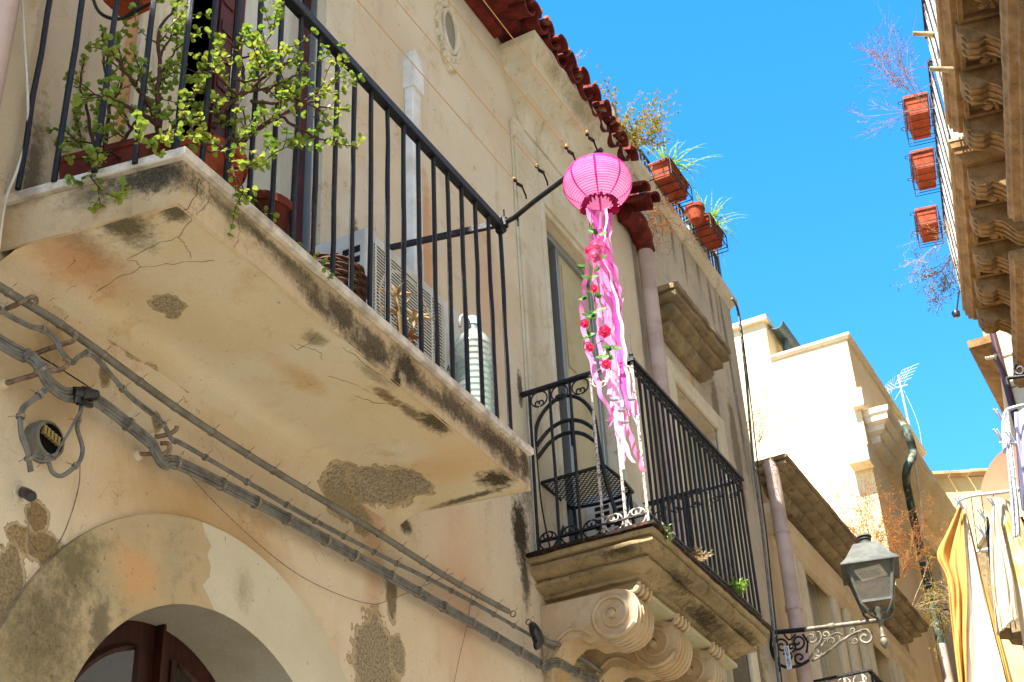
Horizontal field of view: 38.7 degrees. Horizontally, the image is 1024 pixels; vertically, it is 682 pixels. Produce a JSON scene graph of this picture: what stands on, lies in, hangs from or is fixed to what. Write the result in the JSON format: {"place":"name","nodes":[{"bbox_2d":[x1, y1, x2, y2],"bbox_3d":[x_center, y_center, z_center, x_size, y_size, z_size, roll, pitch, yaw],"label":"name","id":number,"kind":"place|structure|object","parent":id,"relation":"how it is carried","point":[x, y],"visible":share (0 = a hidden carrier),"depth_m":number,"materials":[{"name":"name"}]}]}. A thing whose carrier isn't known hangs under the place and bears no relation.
{"place":"outdoors","nodes":[
{"label":"outdoors","id":0,"kind":"place"},
{"bbox_2d":[458,314,476,329],"bbox_3d":[-0.156,0.140,5.862,0.161,0.555,0.153,9,-35,-19],"label":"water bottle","id":1,"kind":"object","parent":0,"point":[472,321],"visible":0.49,"depth_m":5.98,"materials":[{"name":"white plastic"}]},
{"bbox_2d":[536,0,1002,470],"label":"sky","id":2,"kind":"structure","parent":0,"point":[766,85],"materials":[{"name":"blue"}]},
{"bbox_2d":[921,0,1023,387],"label":"house","id":3,"kind":"structure","parent":0,"point":[977,46],"depth_m":13.57,"materials":[{"name":"stone"}]},
{"bbox_2d":[898,93,936,146],"bbox_3d":[3.929,-2.144,14.146,0.309,0.222,0.509,-12,-33,13],"label":"planter basket","id":4,"kind":"object","parent":3,"relation":"on","point":[906,122],"visible":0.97,"depth_m":14.09,"materials":[{"name":"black metal"}]},
{"bbox_2d":[903,91,930,140],"bbox_3d":[3.947,-2.164,14.152,0.233,0.220,0.478,-12,-33,13],"label":"planter","id":5,"kind":"object","parent":4,"relation":"in","point":[912,103],"visible":0.9,"depth_m":14.02,"materials":[{"name":"ceramic"}]},
{"bbox_2d":[845,5,942,138],"bbox_3d":[3.494,-2.559,13.137,1.261,1.155,1.013,-18,-35,22],"label":"leafless shrub","id":6,"kind":"object","parent":5,"relation":"in","point":[898,67],"visible":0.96,"depth_m":13.10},
{"bbox_2d":[905,148,941,196],"bbox_3d":[4.181,-1.715,14.830,0.309,0.222,0.479,-12,-33,13],"label":"planter basket","id":7,"kind":"object","parent":3,"relation":"on","point":[937,166],"visible":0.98,"depth_m":14.77,"materials":[{"name":"black metal"}]},
{"bbox_2d":[910,146,936,190],"bbox_3d":[4.199,-1.735,14.836,0.233,0.220,0.447,-12,-33,13],"label":"planter","id":8,"kind":"object","parent":7,"relation":"in","point":[927,156],"visible":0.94,"depth_m":14.71,"materials":[{"name":"ceramic"}]},
{"bbox_2d":[913,31,933,37],"bbox_3d":[3.745,-2.790,13.275,0.196,0.082,0.060,-3,-32,0],"label":"pipe stub","id":9,"kind":"object","parent":3,"relation":"attached to","point":[923,33],"visible":0.95,"depth_m":13.26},
{"bbox_2d":[889,234,960,314],"bbox_3d":[4.775,-0.732,16.084,1.133,0.970,0.737,-3,-32,0],"label":"balcony shrub","id":10,"kind":"object","parent":3,"relation":"on","point":[944,282],"visible":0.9,"depth_m":16.02,"materials":[{"name":"purple plant"}]},
{"bbox_2d":[910,206,943,247],"bbox_3d":[4.577,-1.258,16.101,0.309,0.222,0.449,-12,-33,13],"label":"planter basket","id":11,"kind":"object","parent":3,"relation":"attached to","point":[939,221],"visible":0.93,"depth_m":16.04,"materials":[{"name":"black metal"}]},
{"bbox_2d":[914,205,938,242],"bbox_3d":[4.595,-1.278,16.107,0.233,0.220,0.416,-12,-33,13],"label":"planter","id":12,"kind":"object","parent":11,"relation":"in","point":[925,214],"visible":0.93,"depth_m":15.98,"materials":[{"name":"ceramic"}]},
{"bbox_2d":[894,198,956,289],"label":"leafless shrub","id":13,"kind":"object","parent":12,"relation":"in","point":[930,249],"visible":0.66,"depth_m":15.94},
{"bbox_2d":[929,66,952,73],"bbox_3d":[3.614,-2.280,12.282,0.197,0.081,0.060,-4,-32,1],"label":"pipe stub","id":14,"kind":"object","parent":3,"relation":"attached to","point":[943,69],"visible":1,"depth_m":12.26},
{"bbox_2d":[951,290,959,317],"bbox_3d":[5.091,-0.425,16.741,0.151,0.333,0.097,-35,-45,40],"label":"balcony lamp","id":15,"kind":"object","parent":3,"relation":"attached to","point":[955,313],"visible":0.97,"depth_m":16.68,"materials":[{"name":"silver metal"}]},
{"bbox_2d":[954,487,1018,639],"bbox_3d":[3.724,1.612,10.869,0.752,1.160,0.389,-5,-33,2],"label":"laundry rack","id":16,"kind":"object","parent":3,"relation":"attached to","point":[993,493],"visible":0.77,"depth_m":10.97,"materials":[{"name":"metal"}]},
{"bbox_2d":[937,505,966,681],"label":"sheet","id":17,"kind":"object","parent":16,"relation":"hanging from","point":[951,554],"visible":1,"depth_m":10.76,"materials":[{"name":"yellow fabric"}]},
{"bbox_2d":[954,497,964,508],"bbox_3d":[3.352,1.209,10.917,0.094,0.087,0.024,21,-40,-33],"label":"clothes peg","id":18,"kind":"object","parent":16,"relation":"attached to","point":[959,502],"visible":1,"depth_m":10.92,"materials":[{"name":"grey"}]},
{"bbox_2d":[975,524,985,536],"bbox_3d":[3.488,1.408,10.845,0.094,0.087,0.024,21,-40,-33],"label":"clothes peg","id":19,"kind":"object","parent":16,"relation":"attached to","point":[979,528],"visible":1,"depth_m":10.84,"materials":[{"name":"grey"}]},
{"bbox_2d":[976,508,986,520],"bbox_3d":[3.513,1.295,10.897,0.094,0.087,0.024,21,-40,-33],"label":"clothes peg","id":20,"kind":"object","parent":16,"relation":"attached to","point":[981,513],"visible":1,"depth_m":10.90,"materials":[{"name":"grey"}]},
{"bbox_2d":[963,506,1005,681],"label":"sheet","id":21,"kind":"object","parent":16,"relation":"hanging from","point":[984,663],"visible":0.98,"depth_m":10.56,"materials":[{"name":"white fabric"}]},
{"bbox_2d":[965,506,1010,681],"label":"sheet","id":22,"kind":"object","parent":16,"relation":"hanging from","point":[1001,655],"visible":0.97,"depth_m":10.60,"materials":[{"name":"yellow fabric"}]},
{"bbox_2d":[986,516,990,571],"bbox_3d":[3.550,1.524,10.840,0.082,0.465,0.031,-18,-35,22],"label":"hanging garment","id":23,"kind":"object","parent":16,"relation":"hanging from","point":[988,531],"visible":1,"depth_m":10.87,"materials":[{"name":"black fabric"}]},
{"bbox_2d":[990,497,1015,634],"bbox_3d":[3.550,1.639,10.703,0.227,1.033,0.073,-25,-38,30],"label":"sheet","id":24,"kind":"object","parent":16,"relation":"hanging from","point":[1003,594],"visible":1,"depth_m":10.63,"materials":[{"name":"white fabric"}]},
{"bbox_2d":[995,498,1023,650],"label":"sheet","id":25,"kind":"object","parent":16,"relation":"hanging from","point":[1015,548],"visible":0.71,"depth_m":10.79,"materials":[{"name":"white fabric"}]},
{"bbox_2d":[981,447,1018,513],"bbox_3d":[4.107,1.279,12.110,0.473,0.858,0.414,-18,-35,22],"label":"satellite dish","id":26,"kind":"object","parent":3,"relation":"attached to","point":[996,477],"visible":0.58,"depth_m":12.31,"materials":[{"name":"brown paint"}]},
{"bbox_2d":[977,552,1022,645],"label":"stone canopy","id":27,"kind":"object","parent":3,"relation":"attached to","point":[1005,633],"visible":0.22,"depth_m":13.92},
{"bbox_2d":[1001,403,1023,453],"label":"rack","id":28,"kind":"object","parent":3,"relation":"attached to","point":[1008,409],"visible":1,"depth_m":10.10,"materials":[{"name":"silver metal"}]},
{"bbox_2d":[1005,431,1016,444],"bbox_3d":[3.428,0.662,10.008,0.094,0.087,0.024,21,-40,-33],"label":"clothes peg","id":29,"kind":"object","parent":28,"relation":"attached to","point":[1010,436],"visible":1,"depth_m":10.01,"materials":[{"name":"grey"}]},
{"bbox_2d":[1005,411,1020,538],"bbox_3d":[3.390,0.891,9.924,0.186,0.940,0.058,-18,-35,22],"label":"lace cloth","id":30,"kind":"object","parent":28,"relation":"hanging from","point":[1015,512],"visible":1,"depth_m":9.86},
{"bbox_2d":[1014,408,1023,511],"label":"lace cloth","id":31,"kind":"object","parent":28,"relation":"hanging from","point":[1019,425],"visible":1,"depth_m":10.07,"materials":[{"name":"grey"}]},
{"bbox_2d":[1005,364,1023,385],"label":"scroll bracket","id":32,"kind":"object","parent":3,"relation":"attached to","point":[1017,376],"visible":1,"depth_m":10.44,"materials":[{"name":"black metal"}]},
{"bbox_2d":[931,468,1023,681],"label":"house","id":33,"kind":"structure","parent":0,"point":[957,483],"depth_m":18.66,"materials":[{"name":"paint"}]},
{"label":"street","id":34,"kind":"structure","parent":0,"visible":0},
{"bbox_2d":[0,0,773,681],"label":"house","id":35,"kind":"structure","parent":34,"relation":"on","point":[266,338],"depth_m":5.32,"materials":[{"name":"beige paint"}]},
{"bbox_2d":[0,0,28,246],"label":"wire","id":36,"kind":"object","parent":35,"relation":"attached to","point":[27,105],"visible":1,"depth_m":4.42,"materials":[{"name":"white paint"}]},
{"bbox_2d":[0,294,38,315],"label":"cable hook","id":37,"kind":"object","parent":35,"relation":"attached to","point":[22,301],"visible":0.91,"depth_m":4.10,"materials":[{"name":"metal"}]},
{"bbox_2d":[13,482,29,504],"bbox_3d":[-1.338,0.415,3.988,0.012,0.068,0.067,-18,-35,22],"label":"mortar collar","id":38,"kind":"object","parent":35,"relation":"attached to","point":[17,486],"visible":0.75,"depth_m":3.97,"materials":[{"name":"concrete"}]},
{"bbox_2d":[18,486,36,501],"bbox_3d":[-1.316,0.414,3.953,0.034,0.069,0.091,22,-40,-34],"label":"cable stub","id":39,"kind":"object","parent":35,"relation":"attached to","point":[28,494],"visible":1,"depth_m":3.92,"materials":[{"name":"black plastic"}]},
{"bbox_2d":[0,357,70,390],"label":"cable hook","id":40,"kind":"object","parent":35,"relation":"attached to","point":[5,383],"visible":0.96,"depth_m":4.06,"materials":[{"name":"metal"}]},
{"bbox_2d":[24,420,64,463],"bbox_3d":[-1.310,0.281,4.094,0.051,0.118,0.118,-18,-35,22],"label":"junction box","id":41,"kind":"object","parent":35,"relation":"attached to","point":[43,437],"visible":0.89,"depth_m":4.08,"materials":[{"name":"black"}]},
{"bbox_2d":[25,330,77,362],"bbox_3d":[-1.328,0.014,4.183,0.154,0.107,0.041,-4,-32,1],"label":"cable hook","id":42,"kind":"object","parent":35,"relation":"attached to","point":[73,339],"visible":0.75,"depth_m":4.18,"materials":[{"name":"metal"}]},
{"bbox_2d":[28,464,80,551],"bbox_3d":[-1.270,0.448,4.050,0.025,0.310,0.187,-18,-35,22],"label":"wire","id":43,"kind":"object","parent":35,"relation":"attached to","point":[68,520],"visible":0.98,"depth_m":4.05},
{"bbox_2d":[39,355,92,388],"bbox_3d":[-1.297,0.085,4.214,0.010,0.010,0.275,-19,-36,24],"label":"wire","id":44,"kind":"object","parent":35,"relation":"attached to","point":[66,373],"visible":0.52,"depth_m":4.23,"materials":[{"name":"metal"}]},
{"bbox_2d":[53,130,173,178],"bbox_3d":[-1.187,-0.492,4.415,0.374,0.150,0.159,-11,-33,13],"label":"planter","id":45,"kind":"object","parent":35,"relation":"on","point":[123,149],"visible":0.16,"depth_m":4.37,"materials":[{"name":"ceramic"}]},
{"bbox_2d":[46,19,173,213],"bbox_3d":[-1.280,-0.677,4.484,0.651,0.973,0.306,-22,-37,27],"label":"jade plant","id":46,"kind":"object","parent":45,"relation":"in","point":[93,155],"visible":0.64,"depth_m":4.52,"materials":[{"name":"green plant"}]},
{"bbox_2d":[92,0,157,20],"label":"hanging planter","id":47,"kind":"object","parent":35,"relation":"hanging from","point":[127,13],"visible":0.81,"depth_m":4.77,"materials":[{"name":"ceramic"}]},
{"bbox_2d":[74,620,215,681],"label":"arched door","id":48,"kind":"structure","parent":35,"relation":"in","point":[135,651],"depth_m":4.54,"materials":[{"name":"brown wood"}]},
{"bbox_2d":[70,0,229,157],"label":"jade plant","id":49,"kind":"object","parent":35,"relation":"on","point":[157,117],"visible":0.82,"depth_m":4.35,"materials":[{"name":"green plant"}]},
{"bbox_2d":[133,441,171,459],"bbox_3d":[-1.108,0.337,4.478,0.122,0.055,0.044,-9,-33,9],"label":"cable hook","id":50,"kind":"object","parent":35,"relation":"attached to","point":[138,454],"visible":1,"depth_m":4.47,"materials":[{"name":"metal"}]},
{"bbox_2d":[149,425,178,440],"bbox_3d":[-1.092,0.291,4.564,0.100,0.052,0.040,-14,-34,16],"label":"cable hook","id":51,"kind":"object","parent":35,"relation":"attached to","point":[155,436],"visible":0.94,"depth_m":4.56,"materials":[{"name":"metal"}]},
{"bbox_2d":[180,135,247,190],"bbox_3d":[-0.954,-0.476,4.511,0.262,0.205,0.262,-18,-35,22],"label":"flower pot","id":52,"kind":"object","parent":35,"relation":"on","point":[215,164],"visible":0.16,"depth_m":4.46,"materials":[{"name":"ceramic"}]},
{"bbox_2d":[165,0,365,236],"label":"jade plant","id":53,"kind":"object","parent":52,"relation":"in","point":[287,88],"visible":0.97,"depth_m":4.62,"materials":[{"name":"green plant"}]},
{"bbox_2d":[240,189,296,235],"bbox_3d":[-0.813,-0.348,4.691,0.233,0.170,0.233,-18,-35,22],"label":"flower pot","id":54,"kind":"object","parent":35,"relation":"on","point":[283,206],"visible":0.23,"depth_m":4.65,"materials":[{"name":"ceramic"}]},
{"bbox_2d":[225,0,317,250],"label":"balcony door","id":55,"kind":"structure","parent":35,"relation":"in","point":[261,179],"depth_m":6.07,"materials":[{"name":"red wood"}]},
{"bbox_2d":[239,188,333,279],"bbox_3d":[-0.724,-0.341,4.606,0.361,0.235,0.099,26,-43,-37],"label":"jade plant","id":56,"kind":"object","parent":35,"relation":"on","point":[275,216],"visible":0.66,"depth_m":4.62,"materials":[{"name":"green plant"}]},
{"bbox_2d":[0,282,602,673],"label":"conduit","id":57,"kind":"object","parent":35,"relation":"attached to","point":[86,342],"visible":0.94,"depth_m":4.87,"materials":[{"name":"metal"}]},
{"bbox_2d":[528,622,543,649],"bbox_3d":[0.109,1.303,6.437,0.058,0.122,0.079,-18,-35,22],"label":"cable sleeve","id":58,"kind":"object","parent":57,"relation":"attached to","point":[536,634],"visible":1,"depth_m":6.42,"materials":[{"name":"black plastic"}]},
{"bbox_2d":[0,334,603,681],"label":"cable bundle","id":59,"kind":"object","parent":35,"relation":"attached to","point":[40,366],"visible":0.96,"depth_m":4.92,"materials":[{"name":"rubber"}]},
{"bbox_2d":[8,384,51,472],"bbox_3d":[-1.313,0.217,3.965,0.047,0.281,0.110,-18,-35,22],"label":"cable bundle","id":60,"kind":"object","parent":59,"relation":"hanging from","point":[20,417],"visible":1,"depth_m":3.93,"materials":[{"name":"plastic"}]},
{"bbox_2d":[72,386,99,408],"bbox_3d":[-1.226,0.158,4.190,0.050,0.066,0.088,-18,-35,22],"label":"cable connector","id":61,"kind":"object","parent":59,"relation":"hanging from","point":[81,393],"visible":1,"depth_m":4.17,"materials":[{"name":"black plastic"}]},
{"bbox_2d":[34,400,84,477],"bbox_3d":[-1.262,0.257,4.086,0.037,0.282,0.185,-18,-35,22],"label":"cable bundle","id":62,"kind":"object","parent":61,"relation":"hanging from","point":[74,465],"visible":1,"depth_m":4.09,"materials":[{"name":"plastic"}]},
{"bbox_2d":[32,400,87,462],"bbox_3d":[-1.258,0.244,4.077,0.022,0.269,0.171,-22,-37,27],"label":"cable bundle","id":63,"kind":"object","parent":61,"relation":"hanging from","point":[53,456],"visible":1,"depth_m":4.05,"materials":[{"name":"plastic"}]},
{"bbox_2d":[189,475,452,603],"bbox_3d":[-0.643,0.741,5.317,0.012,0.402,1.732,-18,-35,22],"label":"wire","id":64,"kind":"object","parent":59,"relation":"attached to","point":[284,564],"visible":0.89,"depth_m":4.98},
{"bbox_2d":[0,302,629,681],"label":"cable bundle","id":65,"kind":"object","parent":35,"relation":"attached to","point":[42,329],"visible":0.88,"depth_m":4.80,"materials":[{"name":"rubber"}]},
{"bbox_2d":[316,253,366,302],"bbox_3d":[-0.642,-0.165,5.056,0.286,0.250,0.287,-18,-35,22],"label":"wicker basket","id":66,"kind":"object","parent":35,"relation":"on","point":[360,287],"visible":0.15,"depth_m":4.99,"materials":[{"name":"brown"}]},
{"bbox_2d":[315,228,465,389],"bbox_3d":[-0.471,0.031,5.809,0.282,0.610,0.803,-18,-35,22],"label":"air conditioner","id":67,"kind":"object","parent":35,"relation":"on","point":[360,246],"visible":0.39,"depth_m":5.76,"materials":[{"name":"paint"}]},
{"bbox_2d":[378,282,434,345],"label":"dry succulent","id":68,"kind":"object","parent":35,"relation":"on","point":[412,314],"visible":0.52,"depth_m":5.31,"materials":[{"name":"plant"}]},
{"bbox_2d":[454,595,471,681],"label":"wire","id":69,"kind":"object","parent":35,"relation":"attached to","point":[463,640],"visible":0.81,"depth_m":5.97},
{"bbox_2d":[502,132,602,231],"bbox_3d":[0.124,-0.654,6.123,0.649,0.127,0.146,-30,-41,35],"label":"clothesline bracket","id":70,"kind":"object","parent":35,"relation":"attached to","point":[534,201],"visible":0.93,"depth_m":6.18,"materials":[{"name":"black metal"}]},
{"bbox_2d":[357,0,514,179],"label":"clothesline","id":71,"kind":"object","parent":70,"relation":"attached to","point":[435,89],"visible":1,"depth_m":5.66,"materials":[{"name":"fabric"}]},
{"bbox_2d":[396,0,536,166],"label":"clothesline","id":72,"kind":"object","parent":70,"relation":"attached to","point":[465,82],"visible":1,"depth_m":5.63,"materials":[{"name":"fabric"}]},
{"bbox_2d":[448,0,566,146],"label":"clothesline","id":73,"kind":"object","parent":70,"relation":"attached to","point":[505,71],"visible":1,"depth_m":5.59,"materials":[{"name":"fabric"}]},
{"bbox_2d":[483,0,587,133],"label":"clothesline","id":74,"kind":"object","parent":70,"relation":"attached to","point":[585,131],"visible":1,"depth_m":5.58,"materials":[{"name":"brown plastic"}]},
{"bbox_2d":[563,153,646,472],"bbox_3d":[0.370,-0.156,5.557,0.280,1.515,0.282,-18,-35,22],"label":"paper lantern","id":75,"kind":"object","parent":70,"relation":"hanging from","point":[597,187],"visible":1,"depth_m":5.55,"materials":[{"name":"pink"}]},
{"bbox_2d":[546,230,610,541],"bbox_3d":[0.337,0.419,8.112,0.070,2.255,0.790,-18,-35,22],"label":"sliding door","id":76,"kind":"structure","parent":35,"relation":"in","point":[566,281],"depth_m":8.38,"materials":[{"name":"metal"}]},
{"bbox_2d":[534,394,635,545],"bbox_3d":[0.384,0.721,7.234,0.402,0.872,0.417,-18,-35,22],"label":"garden chair","id":77,"kind":"object","parent":35,"relation":"on","point":[612,499],"visible":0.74,"depth_m":7.22,"materials":[{"name":"black metal"}]},
{"bbox_2d":[584,490,675,536],"bbox_3d":[0.657,1.143,7.613,0.252,0.490,0.723,-18,-35,22],"label":"air conditioner","id":78,"kind":"object","parent":35,"relation":"on","point":[593,512],"visible":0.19,"depth_m":7.43,"materials":[{"name":"paint"}]},
{"bbox_2d":[594,65,681,162],"bbox_3d":[0.747,-1.460,9.731,0.636,0.552,0.767,24,-41,-36],"label":"weed","id":79,"kind":"object","parent":35,"relation":"on","point":[655,124],"visible":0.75,"depth_m":9.64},
{"bbox_2d":[662,523,674,544],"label":"weed","id":80,"kind":"object","parent":35,"relation":"on","point":[668,534],"visible":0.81,"depth_m":6.69,"materials":[{"name":"green plant"}]},
{"bbox_2d":[640,192,699,254],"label":"dead shrub","id":81,"kind":"object","parent":35,"relation":"attached to","point":[649,222],"visible":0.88,"depth_m":9.92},
{"bbox_2d":[691,545,713,563],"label":"weed","id":82,"kind":"object","parent":35,"relation":"on","point":[701,559],"visible":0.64,"depth_m":7.04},
{"bbox_2d":[728,577,747,595],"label":"weed","id":83,"kind":"object","parent":35,"relation":"on","point":[741,588],"visible":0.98,"depth_m":7.47,"materials":[{"name":"green plant"}]},
{"bbox_2d":[612,107,785,681],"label":"house","id":84,"kind":"structure","parent":34,"relation":"on","point":[696,302],"depth_m":10.35,"materials":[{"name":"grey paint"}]},
{"bbox_2d":[646,157,692,209],"bbox_3d":[1.145,-1.155,10.742,0.229,0.174,0.419,-18,-35,22],"label":"planter basket","id":85,"kind":"object","parent":84,"relation":"on","point":[648,169],"visible":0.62,"depth_m":10.67,"materials":[{"name":"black metal"}]},
{"bbox_2d":[649,157,688,204],"bbox_3d":[1.162,-1.166,10.738,0.159,0.150,0.395,-18,-35,22],"label":"planter","id":86,"kind":"object","parent":85,"relation":"in","point":[659,166],"visible":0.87,"depth_m":10.64,"materials":[{"name":"ceramic"}]},
{"bbox_2d":[642,137,723,190],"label":"spider plant","id":87,"kind":"object","parent":86,"relation":"in","point":[662,155],"visible":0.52,"depth_m":10.75,"materials":[{"name":"green plant"}]},
{"bbox_2d":[685,201,704,224],"bbox_3d":[1.403,-0.969,11.152,0.154,0.130,0.154,-18,-35,22],"label":"flower pot","id":88,"kind":"object","parent":84,"relation":"on","point":[696,209],"visible":0.95,"depth_m":11.11,"materials":[{"name":"ceramic"}]},
{"bbox_2d":[685,212,728,256],"bbox_3d":[1.508,-0.825,11.339,0.219,0.165,0.369,-18,-35,22],"label":"planter basket","id":89,"kind":"object","parent":84,"relation":"on","point":[718,226],"visible":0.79,"depth_m":11.28,"materials":[{"name":"black metal"}]},
{"bbox_2d":[694,213,723,251],"bbox_3d":[1.525,-0.836,11.334,0.148,0.140,0.333,-18,-35,22],"label":"planter","id":90,"kind":"object","parent":89,"relation":"in","point":[708,231],"visible":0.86,"depth_m":11.26,"materials":[{"name":"ceramic"}]},
{"bbox_2d":[682,190,739,234],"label":"spider plant","id":91,"kind":"object","parent":90,"relation":"in","point":[714,212],"visible":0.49,"depth_m":11.35,"materials":[{"name":"green plant"}]},
{"bbox_2d":[678,189,748,266],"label":"spider plant","id":92,"kind":"object","parent":90,"relation":"in","point":[718,222],"visible":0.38,"depth_m":11.42,"materials":[{"name":"green plant"}]},
{"bbox_2d":[680,419,733,681],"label":"balcony door","id":93,"kind":"structure","parent":84,"relation":"in","point":[729,673],"depth_m":9.89,"materials":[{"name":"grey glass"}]},
{"bbox_2d":[731,297,779,681],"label":"cable","id":94,"kind":"object","parent":84,"relation":"attached to","point":[763,537],"visible":1,"depth_m":10.53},
{"bbox_2d":[736,304,782,681],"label":"cable","id":95,"kind":"object","parent":84,"relation":"attached to","point":[761,500],"visible":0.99,"depth_m":10.60,"materials":[{"name":"black plastic"}]},
{"bbox_2d":[743,378,822,448],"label":"dead shrub","id":96,"kind":"object","parent":84,"relation":"on","point":[761,436],"visible":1,"depth_m":10.81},
{"bbox_2d":[770,533,899,671],"bbox_3d":[2.167,1.733,9.897,0.964,0.846,0.390,-10,-33,11],"label":"street lantern","id":97,"kind":"object","parent":84,"relation":"attached to","point":[866,560],"visible":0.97,"depth_m":9.84,"materials":[{"name":"grey metal"}]},
{"bbox_2d":[755,453,928,681],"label":"house","id":98,"kind":"structure","parent":34,"relation":"on","point":[812,539],"depth_m":11.69,"materials":[{"name":"beige stone"}]},
{"bbox_2d":[805,573,832,681],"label":"window","id":99,"kind":"structure","parent":98,"relation":"in","point":[811,585],"depth_m":11.81,"materials":[{"name":"grey glass"}]},
{"bbox_2d":[873,647,881,678],"bbox_3d":[3.211,3.255,12.784,0.045,1.330,0.580,-18,-35,22],"label":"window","id":100,"kind":"structure","parent":98,"relation":"in","point":[875,652],"depth_m":13.26,"materials":[{"name":"grey glass"}]},
{"bbox_2d":[829,457,932,549],"bbox_3d":[3.385,1.673,13.719,1.007,0.930,1.141,3,-33,-10],"label":"dead shrub","id":101,"kind":"object","parent":98,"relation":"on","point":[861,525],"visible":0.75,"depth_m":13.60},
{"bbox_2d":[912,546,990,658],"bbox_3d":[3.965,2.434,13.871,1.003,1.123,1.564,8,-34,-17],"label":"dead shrub","id":102,"kind":"object","parent":98,"relation":"on","point":[933,601],"visible":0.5,"depth_m":13.66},
{"bbox_2d":[732,314,957,681],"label":"house","id":103,"kind":"structure","parent":34,"relation":"on","point":[835,384],"depth_m":15.94,"materials":[{"name":"paint"}]},
{"bbox_2d":[857,494,948,582],"bbox_3d":[3.845,1.975,14.399,1.170,0.996,1.157,-18,-35,22],"label":"dead shrub","id":104,"kind":"object","parent":103,"relation":"on","point":[900,540],"visible":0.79,"depth_m":14.28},
{"bbox_2d":[885,363,921,443],"bbox_3d":[5.376,1.900,19.131,0.644,3.521,0.564,-18,-35,22],"label":"tv aerial","id":105,"kind":"object","parent":103,"relation":"attached to","point":[902,394],"visible":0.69,"depth_m":19.88,"materials":[{"name":"silver metal"}]},
{"bbox_2d":[914,463,954,681],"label":"cable","id":106,"kind":"object","parent":103,"relation":"attached to","point":[918,486],"visible":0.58,"depth_m":16.03,"materials":[{"name":"white paint"}]},
{"bbox_2d":[927,557,952,671],"bbox_3d":[4.759,3.073,16.496,0.045,1.580,0.660,-18,-35,22],"label":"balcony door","id":107,"kind":"structure","parent":103,"relation":"in","point":[927,557],"depth_m":16.79,"materials":[{"name":"brown wood"}]},
{"bbox_2d":[948,126,1023,446],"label":"house","id":108,"kind":"structure","parent":34,"relation":"on","point":[991,353],"depth_m":17.18,"materials":[{"name":"paint"}]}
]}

